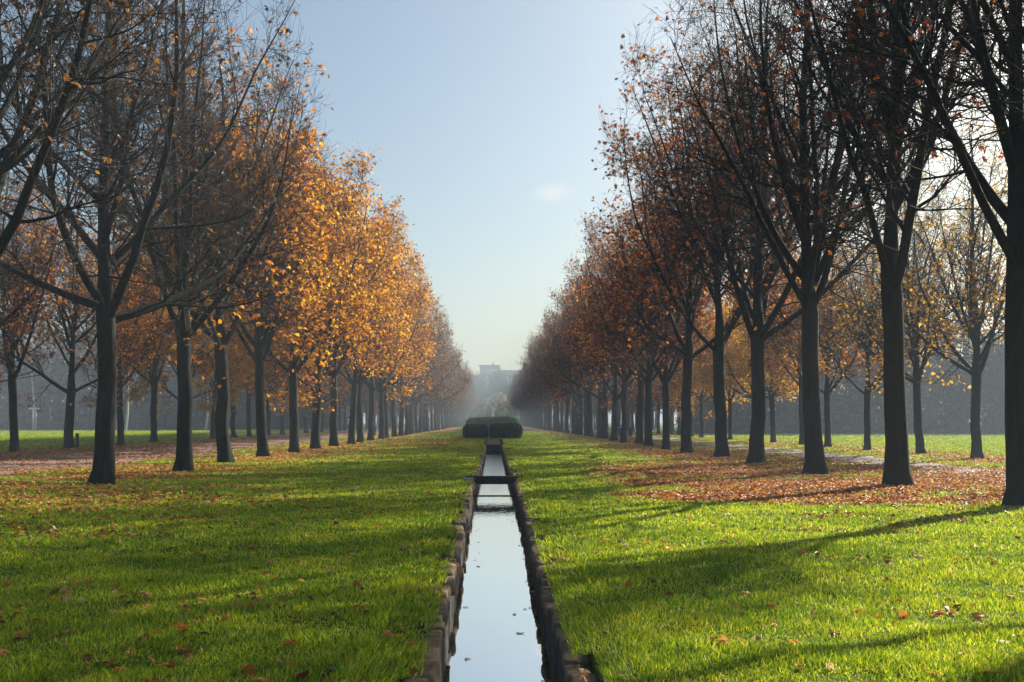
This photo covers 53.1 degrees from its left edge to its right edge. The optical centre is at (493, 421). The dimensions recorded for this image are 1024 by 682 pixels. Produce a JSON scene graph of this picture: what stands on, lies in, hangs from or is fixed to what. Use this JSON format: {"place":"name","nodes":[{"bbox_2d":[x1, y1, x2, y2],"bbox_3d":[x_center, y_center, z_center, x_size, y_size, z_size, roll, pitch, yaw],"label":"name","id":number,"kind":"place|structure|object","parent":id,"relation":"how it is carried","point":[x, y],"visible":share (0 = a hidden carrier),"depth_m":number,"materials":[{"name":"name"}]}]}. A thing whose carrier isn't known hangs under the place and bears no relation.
{"place":"outdoors","nodes":[
{"label":"outdoors","id":0,"kind":"place"},
{"bbox_2d":[0,425,440,475],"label":"path","id":1,"kind":"structure","parent":0,"point":[84,457],"depth_m":41.17,"materials":[{"name":"beige gravel"}]},
{"bbox_2d":[474,451,514,494],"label":"water","id":2,"kind":"structure","parent":0,"point":[493,464],"depth_m":39.85,"materials":[{"name":"grey liquid"}]},
{"bbox_2d":[438,496,558,681],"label":"water","id":3,"kind":"structure","parent":0,"point":[493,594],"depth_m":11.15,"materials":[{"name":"liquid"}]},
{"bbox_2d":[0,422,1023,681],"bbox_3d":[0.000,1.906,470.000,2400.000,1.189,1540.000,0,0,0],"label":"ground","id":4,"kind":"structure","parent":0,"point":[592,658],"depth_m":10.50,"materials":[{"name":"plant"}]},
{"bbox_2d":[0,130,63,371],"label":"chestnut tree","id":5,"kind":"object","parent":4,"relation":"on","point":[5,321],"visible":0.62,"depth_m":39.67,"materials":[{"name":"brown plant"}]},
{"bbox_2d":[19,340,48,429],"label":"pale tree","id":6,"kind":"object","parent":4,"relation":"on","point":[32,379],"visible":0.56,"depth_m":157.90,"materials":[{"name":"brown plant"}]},
{"bbox_2d":[0,175,93,451],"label":"chestnut tree","id":7,"kind":"object","parent":4,"relation":"on","point":[10,358],"visible":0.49,"depth_m":44.77,"materials":[{"name":"brown plant"}]},
{"bbox_2d":[0,178,160,448],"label":"chestnut tree","id":8,"kind":"object","parent":4,"relation":"on","point":[71,390],"visible":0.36,"depth_m":51.34,"materials":[{"name":"brown plant"}]},
{"bbox_2d":[0,0,229,276],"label":"chestnut tree","id":9,"kind":"object","parent":4,"relation":"on","point":[13,149],"visible":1,"depth_m":19.01,"materials":[{"name":"brown plant"}]},
{"bbox_2d":[58,220,175,445],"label":"chestnut tree","id":10,"kind":"object","parent":4,"relation":"on","point":[120,428],"visible":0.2,"depth_m":57.92,"materials":[{"name":"brown plant"}]},
{"bbox_2d":[86,199,214,441],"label":"chestnut tree","id":11,"kind":"object","parent":4,"relation":"on","point":[152,380],"visible":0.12,"depth_m":64.39,"materials":[{"name":"brown plant"}]},
{"bbox_2d":[0,0,327,484],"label":"chestnut tree","id":12,"kind":"object","parent":4,"relation":"on","point":[105,303],"visible":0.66,"depth_m":25.84,"materials":[{"name":"brown plant"}]},
{"bbox_2d":[33,0,333,471],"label":"chestnut tree","id":13,"kind":"object","parent":4,"relation":"on","point":[184,327],"visible":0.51,"depth_m":31.88,"materials":[{"name":"brown plant"}]},
{"bbox_2d":[117,258,254,417],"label":"chestnut tree","id":14,"kind":"object","parent":4,"relation":"on","point":[232,373],"visible":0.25,"depth_m":69.47,"materials":[{"name":"brown plant"}]},
{"bbox_2d":[0,302,417,429],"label":"woods","id":15,"kind":"object","parent":4,"relation":"on","point":[84,417],"visible":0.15,"depth_m":164.42,"materials":[{"name":"grey plant"}]},
{"bbox_2d":[83,4,344,462],"bbox_3d":[-10.394,-6.802,38.311,9.491,17.289,8.374,0,-1,-31],"label":"chestnut tree","id":16,"kind":"object","parent":4,"relation":"on","point":[219,337],"visible":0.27,"depth_m":38.61,"materials":[{"name":"orange plant"}]},
{"bbox_2d":[191,287,254,438],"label":"chestnut tree","id":17,"kind":"object","parent":4,"relation":"on","point":[212,422],"visible":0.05,"depth_m":77.08,"materials":[{"name":"brown plant"}]},
{"bbox_2d":[229,315,276,437],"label":"chestnut tree","id":18,"kind":"object","parent":4,"relation":"on","point":[232,426],"visible":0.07,"depth_m":83.49,"materials":[{"name":"orange plant"}]},
{"bbox_2d":[157,109,351,456],"bbox_3d":[-10.336,-6.145,45.042,8.349,15.983,8.622,-1,0,-8],"label":"chestnut tree","id":19,"kind":"object","parent":4,"relation":"on","point":[298,271],"visible":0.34,"depth_m":44.93,"materials":[{"name":"orange plant"}]},
{"bbox_2d":[229,316,298,436],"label":"chestnut tree","id":20,"kind":"object","parent":4,"relation":"on","point":[248,418],"visible":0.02,"depth_m":89.90,"materials":[{"name":"orange plant"}]},
{"bbox_2d":[238,327,298,435],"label":"chestnut tree","id":21,"kind":"object","parent":4,"relation":"on","point":[268,419],"visible":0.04,"depth_m":96.28,"materials":[{"name":"orange plant"}]},
{"bbox_2d":[253,337,314,434],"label":"chestnut tree","id":22,"kind":"object","parent":4,"relation":"on","point":[282,431],"visible":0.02,"depth_m":102.55,"materials":[{"name":"orange plant"}]},
{"bbox_2d":[223,126,387,452],"bbox_3d":[-9.851,-6.267,51.498,8.746,16.223,8.352,0,0,-24],"label":"chestnut tree","id":23,"kind":"object","parent":4,"relation":"on","point":[345,205],"visible":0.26,"depth_m":50.91,"materials":[{"name":"orange plant"}]},
{"bbox_2d":[286,337,352,432],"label":"chestnut tree","id":24,"kind":"object","parent":4,"relation":"on","point":[327,411],"visible":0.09,"depth_m":115.34,"materials":[{"name":"orange plant"}]},
{"bbox_2d":[236,175,414,448],"bbox_3d":[-9.603,-6.214,57.008,9.706,16.126,11.315,1,0,-21],"label":"chestnut tree","id":25,"kind":"object","parent":4,"relation":"on","point":[317,379],"visible":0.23,"depth_m":57.45,"materials":[{"name":"orange plant"}]},
{"bbox_2d":[308,346,352,431],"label":"chestnut tree","id":26,"kind":"object","parent":4,"relation":"on","point":[322,419],"visible":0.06,"depth_m":128.28,"materials":[{"name":"orange plant"}]},
{"bbox_2d":[263,182,408,445],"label":"chestnut tree","id":27,"kind":"object","parent":4,"relation":"on","point":[333,438],"visible":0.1,"depth_m":64.07,"materials":[{"name":"orange plant"}]},
{"bbox_2d":[307,363,364,430],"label":"chestnut tree","id":28,"kind":"object","parent":4,"relation":"on","point":[339,421],"visible":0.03,"depth_m":141.07,"materials":[{"name":"orange plant"}]},
{"bbox_2d":[300,231,418,441],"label":"chestnut tree","id":29,"kind":"object","parent":4,"relation":"on","point":[360,434],"visible":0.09,"depth_m":76.98,"materials":[{"name":"orange plant"}]},
{"bbox_2d":[321,210,419,443],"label":"chestnut tree","id":30,"kind":"object","parent":4,"relation":"on","point":[353,408],"visible":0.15,"depth_m":70.25,"materials":[{"name":"orange plant"}]},
{"bbox_2d":[323,248,434,440],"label":"chestnut tree","id":31,"kind":"object","parent":4,"relation":"on","point":[370,382],"visible":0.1,"depth_m":83.71,"materials":[{"name":"orange plant"}]},
{"bbox_2d":[338,266,444,438],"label":"chestnut tree","id":32,"kind":"object","parent":4,"relation":"on","point":[381,389],"visible":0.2,"depth_m":89.83,"materials":[{"name":"orange plant"}]},
{"bbox_2d":[367,254,430,437],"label":"chestnut tree","id":33,"kind":"object","parent":4,"relation":"on","point":[386,430],"visible":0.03,"depth_m":96.31,"materials":[{"name":"orange plant"}]},
{"bbox_2d":[364,284,445,435],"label":"chestnut tree","id":34,"kind":"object","parent":4,"relation":"on","point":[401,419],"visible":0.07,"depth_m":108.81,"materials":[{"name":"orange plant"}]},
{"bbox_2d":[378,268,441,436],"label":"chestnut tree","id":35,"kind":"object","parent":4,"relation":"on","point":[393,420],"visible":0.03,"depth_m":102.47,"materials":[{"name":"orange plant"}]},
{"bbox_2d":[388,312,433,434],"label":"chestnut tree","id":36,"kind":"object","parent":4,"relation":"on","point":[406,430],"visible":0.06,"depth_m":115.08,"materials":[{"name":"orange plant"}]},
{"bbox_2d":[376,305,448,433],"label":"chestnut tree","id":37,"kind":"object","parent":4,"relation":"on","point":[412,420],"visible":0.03,"depth_m":128.03,"materials":[{"name":"orange plant"}]},
{"bbox_2d":[362,306,465,434],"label":"chestnut tree","id":38,"kind":"object","parent":4,"relation":"on","point":[438,372],"visible":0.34,"depth_m":121.46,"materials":[{"name":"orange plant"}]},
{"bbox_2d":[390,327,444,432],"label":"chestnut tree","id":39,"kind":"object","parent":4,"relation":"on","point":[416,401],"visible":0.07,"depth_m":133.96,"materials":[{"name":"orange plant"}]},
{"bbox_2d":[419,333,454,431],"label":"chestnut tree","id":40,"kind":"object","parent":4,"relation":"on","point":[427,425],"visible":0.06,"depth_m":153.81,"materials":[{"name":"orange plant"}]},
{"bbox_2d":[423,323,452,431],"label":"chestnut tree","id":41,"kind":"object","parent":4,"relation":"on","point":[424,412],"visible":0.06,"depth_m":147.14,"materials":[{"name":"orange plant"}]},
{"bbox_2d":[417,335,461,429],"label":"chestnut tree","id":42,"kind":"object","parent":4,"relation":"on","point":[434,407],"visible":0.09,"depth_m":172.42,"materials":[{"name":"orange plant"}]},
{"bbox_2d":[417,344,463,429],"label":"chestnut tree","id":43,"kind":"object","parent":4,"relation":"on","point":[446,387],"visible":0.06,"depth_m":178.96,"materials":[{"name":"orange plant"}]},
{"bbox_2d":[428,332,455,430],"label":"chestnut tree","id":44,"kind":"object","parent":4,"relation":"on","point":[431,418],"depth_m":166.21,"materials":[{"name":"orange plant"}]},
{"bbox_2d":[401,445,485,681],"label":"channel wall","id":45,"kind":"structure","parent":4,"relation":"on","point":[431,670],"depth_m":9.30,"materials":[{"name":"stone"}]},
{"bbox_2d":[463,476,523,483],"bbox_3d":[0.081,1.657,28.413,1.848,0.260,0.743,0,0,0],"label":"plank crossing","id":46,"kind":"object","parent":45,"relation":"on","point":[494,479],"visible":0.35,"depth_m":28.42,"materials":[{"name":"wood"}]},
{"bbox_2d":[423,363,463,429],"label":"chestnut tree","id":47,"kind":"object","parent":4,"relation":"on","point":[444,404],"visible":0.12,"depth_m":191.70,"materials":[{"name":"orange plant"}]},
{"bbox_2d":[417,313,474,432],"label":"chestnut tree","id":48,"kind":"object","parent":4,"relation":"on","point":[421,415],"visible":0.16,"depth_m":140.94,"materials":[{"name":"orange plant"}]},
{"bbox_2d":[428,330,468,429],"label":"chestnut tree","id":49,"kind":"object","parent":4,"relation":"on","point":[455,384],"visible":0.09,"depth_m":158.09,"materials":[{"name":"orange plant"}]},
{"bbox_2d":[462,424,487,437],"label":"clipped hedge","id":50,"kind":"object","parent":4,"relation":"on","point":[475,430],"visible":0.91,"depth_m":95.14,"materials":[{"name":"green plant"}]},
{"bbox_2d":[465,416,520,426],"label":"pale hedge","id":51,"kind":"object","parent":4,"relation":"on","point":[484,420],"visible":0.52,"depth_m":193.88,"materials":[{"name":"green plant"}]},
{"bbox_2d":[486,439,501,449],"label":"culvert","id":52,"kind":"object","parent":4,"relation":"on","point":[492,444],"visible":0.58,"depth_m":70.31,"materials":[{"name":"grey concrete"}]},
{"bbox_2d":[489,422,522,437],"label":"clipped hedge","id":53,"kind":"object","parent":4,"relation":"on","point":[505,430],"visible":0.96,"depth_m":95.25,"materials":[{"name":"green plant"}]},
{"bbox_2d":[0,430,1023,681],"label":"fallen leaves","id":54,"kind":"object","parent":4,"relation":"on","point":[766,470],"visible":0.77,"depth_m":24.33,"materials":[{"name":"brown plant"}]},
{"bbox_2d":[516,337,548,429],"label":"chestnut tree","id":55,"kind":"object","parent":4,"relation":"on","point":[547,416],"visible":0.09,"depth_m":184.90,"materials":[{"name":"brown plant"}]},
{"bbox_2d":[523,324,554,430],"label":"chestnut tree","id":56,"kind":"object","parent":4,"relation":"on","point":[531,381],"visible":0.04,"depth_m":166.89,"materials":[{"name":"brown plant"}]},
{"bbox_2d":[525,346,552,430],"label":"chestnut tree","id":57,"kind":"object","parent":4,"relation":"on","point":[550,418],"visible":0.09,"depth_m":172.10,"materials":[{"name":"brown plant"}]},
{"bbox_2d":[518,348,565,428],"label":"chestnut tree","id":58,"kind":"object","parent":4,"relation":"on","point":[541,413],"visible":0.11,"depth_m":204.34,"materials":[{"name":"brown plant"}]},
{"bbox_2d":[525,324,560,431],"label":"chestnut tree","id":59,"kind":"object","parent":4,"relation":"on","point":[532,348],"visible":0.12,"depth_m":159.15,"materials":[{"name":"brown plant"}]},
{"bbox_2d":[528,337,559,431],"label":"chestnut tree","id":60,"kind":"object","parent":4,"relation":"on","point":[558,420],"visible":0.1,"depth_m":153.23,"materials":[{"name":"brown plant"}]},
{"bbox_2d":[501,446,598,681],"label":"channel wall","id":61,"kind":"structure","parent":4,"relation":"on","point":[568,665],"depth_m":9.22,"materials":[{"name":"stone"}]},
{"bbox_2d":[536,311,571,432],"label":"chestnut tree","id":62,"kind":"object","parent":4,"relation":"on","point":[568,402],"visible":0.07,"depth_m":134.07,"materials":[{"name":"brown plant"}]},
{"bbox_2d":[532,306,582,432],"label":"chestnut tree","id":63,"kind":"object","parent":4,"relation":"on","point":[545,310],"visible":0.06,"depth_m":139.69,"materials":[{"name":"brown plant"}]},
{"bbox_2d":[533,317,582,431],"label":"chestnut tree","id":64,"kind":"object","parent":4,"relation":"on","point":[561,420],"visible":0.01,"depth_m":147.05,"materials":[{"name":"brown plant"}]},
{"bbox_2d":[521,288,607,435],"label":"chestnut tree","id":65,"kind":"object","parent":4,"relation":"on","point":[585,415],"visible":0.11,"depth_m":108.60,"materials":[{"name":"brown plant"}]},
{"bbox_2d":[538,310,606,434],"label":"chestnut tree","id":66,"kind":"object","parent":4,"relation":"on","point":[576,410],"visible":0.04,"depth_m":121.53,"materials":[{"name":"brown plant"}]},
{"bbox_2d":[537,286,611,434],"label":"chestnut tree","id":67,"kind":"object","parent":4,"relation":"on","point":[580,430],"visible":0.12,"depth_m":114.59,"materials":[{"name":"brown plant"}]},
{"bbox_2d":[541,320,608,433],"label":"chestnut tree","id":68,"kind":"object","parent":4,"relation":"on","point":[573,419],"visible":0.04,"depth_m":127.39,"materials":[{"name":"brown plant"}]},
{"bbox_2d":[539,280,619,436],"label":"chestnut tree","id":69,"kind":"object","parent":4,"relation":"on","point":[589,414],"visible":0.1,"depth_m":102.21,"materials":[{"name":"brown plant"}]},
{"bbox_2d":[536,252,636,438],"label":"chestnut tree","id":70,"kind":"object","parent":4,"relation":"on","point":[604,408],"visible":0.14,"depth_m":89.71,"materials":[{"name":"brown plant"}]},
{"bbox_2d":[545,273,669,437],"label":"chestnut tree","id":71,"kind":"object","parent":4,"relation":"on","point":[600,384],"visible":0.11,"depth_m":96.04,"materials":[{"name":"brown plant"}]},
{"bbox_2d":[559,249,668,440],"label":"chestnut tree","id":72,"kind":"object","parent":4,"relation":"on","point":[614,419],"visible":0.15,"depth_m":82.86,"materials":[{"name":"brown plant"}]},
{"bbox_2d":[563,234,675,442],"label":"chestnut tree","id":73,"kind":"object","parent":4,"relation":"on","point":[623,434],"visible":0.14,"depth_m":76.64,"materials":[{"name":"brown plant"}]},
{"bbox_2d":[570,202,711,443],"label":"chestnut tree","id":74,"kind":"object","parent":4,"relation":"on","point":[639,417],"visible":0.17,"depth_m":70.57,"materials":[{"name":"brown plant"}]},
{"bbox_2d":[631,375,662,433],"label":"chestnut tree","id":75,"kind":"object","parent":4,"relation":"on","point":[658,419],"visible":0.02,"depth_m":126.39,"materials":[{"name":"brown plant"}]},
{"bbox_2d":[574,190,727,446],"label":"chestnut tree","id":76,"kind":"object","parent":4,"relation":"on","point":[648,378],"visible":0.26,"depth_m":63.98,"materials":[{"name":"brown plant"}]},
{"bbox_2d":[634,371,676,434],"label":"chestnut tree","id":77,"kind":"object","parent":4,"relation":"on","point":[671,421],"visible":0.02,"depth_m":119.85,"materials":[{"name":"brown plant"}]},
{"bbox_2d":[601,223,732,449],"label":"chestnut tree","id":78,"kind":"object","parent":4,"relation":"on","point":[667,328],"visible":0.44,"depth_m":57.32,"materials":[{"name":"brown plant"}]},
{"bbox_2d":[644,352,706,435],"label":"chestnut tree","id":79,"kind":"object","parent":4,"relation":"on","point":[658,381],"visible":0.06,"depth_m":113.22,"materials":[{"name":"brown plant"}]},
{"bbox_2d":[669,301,714,437],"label":"chestnut tree","id":80,"kind":"object","parent":4,"relation":"on","point":[701,401],"visible":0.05,"depth_m":100.43,"materials":[{"name":"brown plant"}]},
{"bbox_2d":[657,312,727,436],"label":"chestnut tree","id":81,"kind":"object","parent":4,"relation":"on","point":[675,376],"visible":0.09,"depth_m":107.26,"materials":[{"name":"orange plant"}]},
{"bbox_2d":[592,64,796,452],"bbox_3d":[8.763,-7.447,50.670,12.998,18.737,10.240,-1,0,-39],"label":"chestnut tree","id":82,"kind":"object","parent":4,"relation":"on","point":[687,351],"visible":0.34,"depth_m":50.76,"materials":[{"name":"brown plant"}]},
{"bbox_2d":[591,7,811,456],"bbox_3d":[9.612,-7.475,44.878,9.079,18.724,9.819,0,0,29],"label":"chestnut tree","id":83,"kind":"object","parent":4,"relation":"on","point":[718,350],"visible":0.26,"depth_m":44.20,"materials":[{"name":"brown plant"}]},
{"bbox_2d":[692,306,741,416],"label":"chestnut tree","id":84,"kind":"object","parent":4,"relation":"on","point":[708,361],"visible":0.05,"depth_m":93.55,"materials":[{"name":"brown plant"}]},
{"bbox_2d":[692,302,768,439],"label":"chestnut tree","id":85,"kind":"object","parent":4,"relation":"on","point":[729,400],"visible":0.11,"depth_m":87.91,"materials":[{"name":"orange plant"}]},
{"bbox_2d":[694,296,821,440],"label":"chestnut tree","id":86,"kind":"object","parent":4,"relation":"on","point":[728,360],"visible":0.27,"depth_m":81.82,"materials":[{"name":"orange plant"}]},
{"bbox_2d":[724,276,821,441],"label":"chestnut tree","id":87,"kind":"object","parent":4,"relation":"on","point":[771,392],"visible":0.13,"depth_m":75.25,"materials":[{"name":"orange plant"}]},
{"bbox_2d":[615,0,933,463],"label":"chestnut tree","id":88,"kind":"object","parent":4,"relation":"on","point":[759,333],"visible":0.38,"depth_m":38.47,"materials":[{"name":"brown plant"}]},
{"bbox_2d":[563,287,1004,433],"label":"woods","id":89,"kind":"object","parent":4,"relation":"on","point":[948,415],"visible":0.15,"depth_m":132.57,"materials":[{"name":"grey plant"}]},
{"bbox_2d":[635,0,952,474],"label":"chestnut tree","id":90,"kind":"object","parent":4,"relation":"on","point":[811,270],"visible":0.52,"depth_m":30.97,"materials":[{"name":"brown plant"}]},
{"bbox_2d":[746,257,852,444],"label":"chestnut tree","id":91,"kind":"object","parent":4,"relation":"on","point":[801,425],"visible":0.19,"depth_m":68.73,"materials":[{"name":"orange plant"}]},
{"bbox_2d":[770,244,882,446],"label":"chestnut tree","id":92,"kind":"object","parent":4,"relation":"on","point":[827,391],"visible":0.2,"depth_m":62.08,"materials":[{"name":"orange plant"}]},
{"bbox_2d":[800,233,933,449],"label":"chestnut tree","id":93,"kind":"object","parent":4,"relation":"on","point":[867,430],"visible":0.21,"depth_m":55.92,"materials":[{"name":"orange plant"}]},
{"bbox_2d":[723,0,1023,486],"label":"chestnut tree","id":94,"kind":"object","parent":4,"relation":"on","point":[892,256],"visible":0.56,"depth_m":24.55,"materials":[{"name":"brown plant"}]},
{"bbox_2d":[769,0,1023,505],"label":"chestnut tree","id":95,"kind":"object","parent":4,"relation":"on","point":[1011,213],"visible":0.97,"depth_m":18.89,"materials":[{"name":"brown plant"}]},
{"bbox_2d":[821,171,995,453],"bbox_3d":[19.957,-5.684,49.941,7.799,15.038,7.821,0,0,42],"label":"chestnut tree","id":96,"kind":"object","parent":4,"relation":"on","point":[917,408],"visible":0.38,"depth_m":49.65,"materials":[{"name":"brown plant"}]},
{"bbox_2d":[864,109,1008,458],"bbox_3d":[20.053,-5.909,43.634,8.219,15.446,8.170,0,0,-31],"label":"chestnut tree","id":97,"kind":"object","parent":4,"relation":"on","point":[971,296],"visible":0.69,"depth_m":43.16,"materials":[{"name":"brown plant"}]},
{"bbox_2d":[911,0,1023,181],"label":"chestnut tree","id":98,"kind":"object","parent":4,"relation":"on","point":[1019,69],"visible":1,"depth_m":13.65,"materials":[{"name":"brown plant"}]},
{"bbox_2d":[0,0,1023,422],"label":"sky","id":99,"kind":"structure","parent":0,"point":[484,116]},
{"bbox_2d":[467,389,610,424],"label":"hill","id":100,"kind":"structure","parent":0,"point":[503,412],"depth_m":416.04,"materials":[{"name":"plant"}]},
{"bbox_2d":[429,367,559,424],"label":"hill woods","id":101,"kind":"object","parent":100,"relation":"on","point":[497,380],"visible":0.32,"depth_m":426.99,"materials":[{"name":"grey plant"}]},
{"bbox_2d":[471,363,522,389],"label":"hilltop villa","id":102,"kind":"object","parent":100,"relation":"on","point":[486,370],"visible":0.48,"depth_m":474.00,"materials":[{"name":"concrete"}]},
{"bbox_2d":[491,391,509,416],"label":"golden tree","id":103,"kind":"object","parent":100,"relation":"on","point":[501,400],"visible":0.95,"depth_m":397.36,"materials":[{"name":"yellow plant"}]},
{"bbox_2d":[543,426,1005,478],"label":"path","id":104,"kind":"structure","parent":0,"point":[856,458],"depth_m":44.23,"materials":[{"name":"beige gravel"}]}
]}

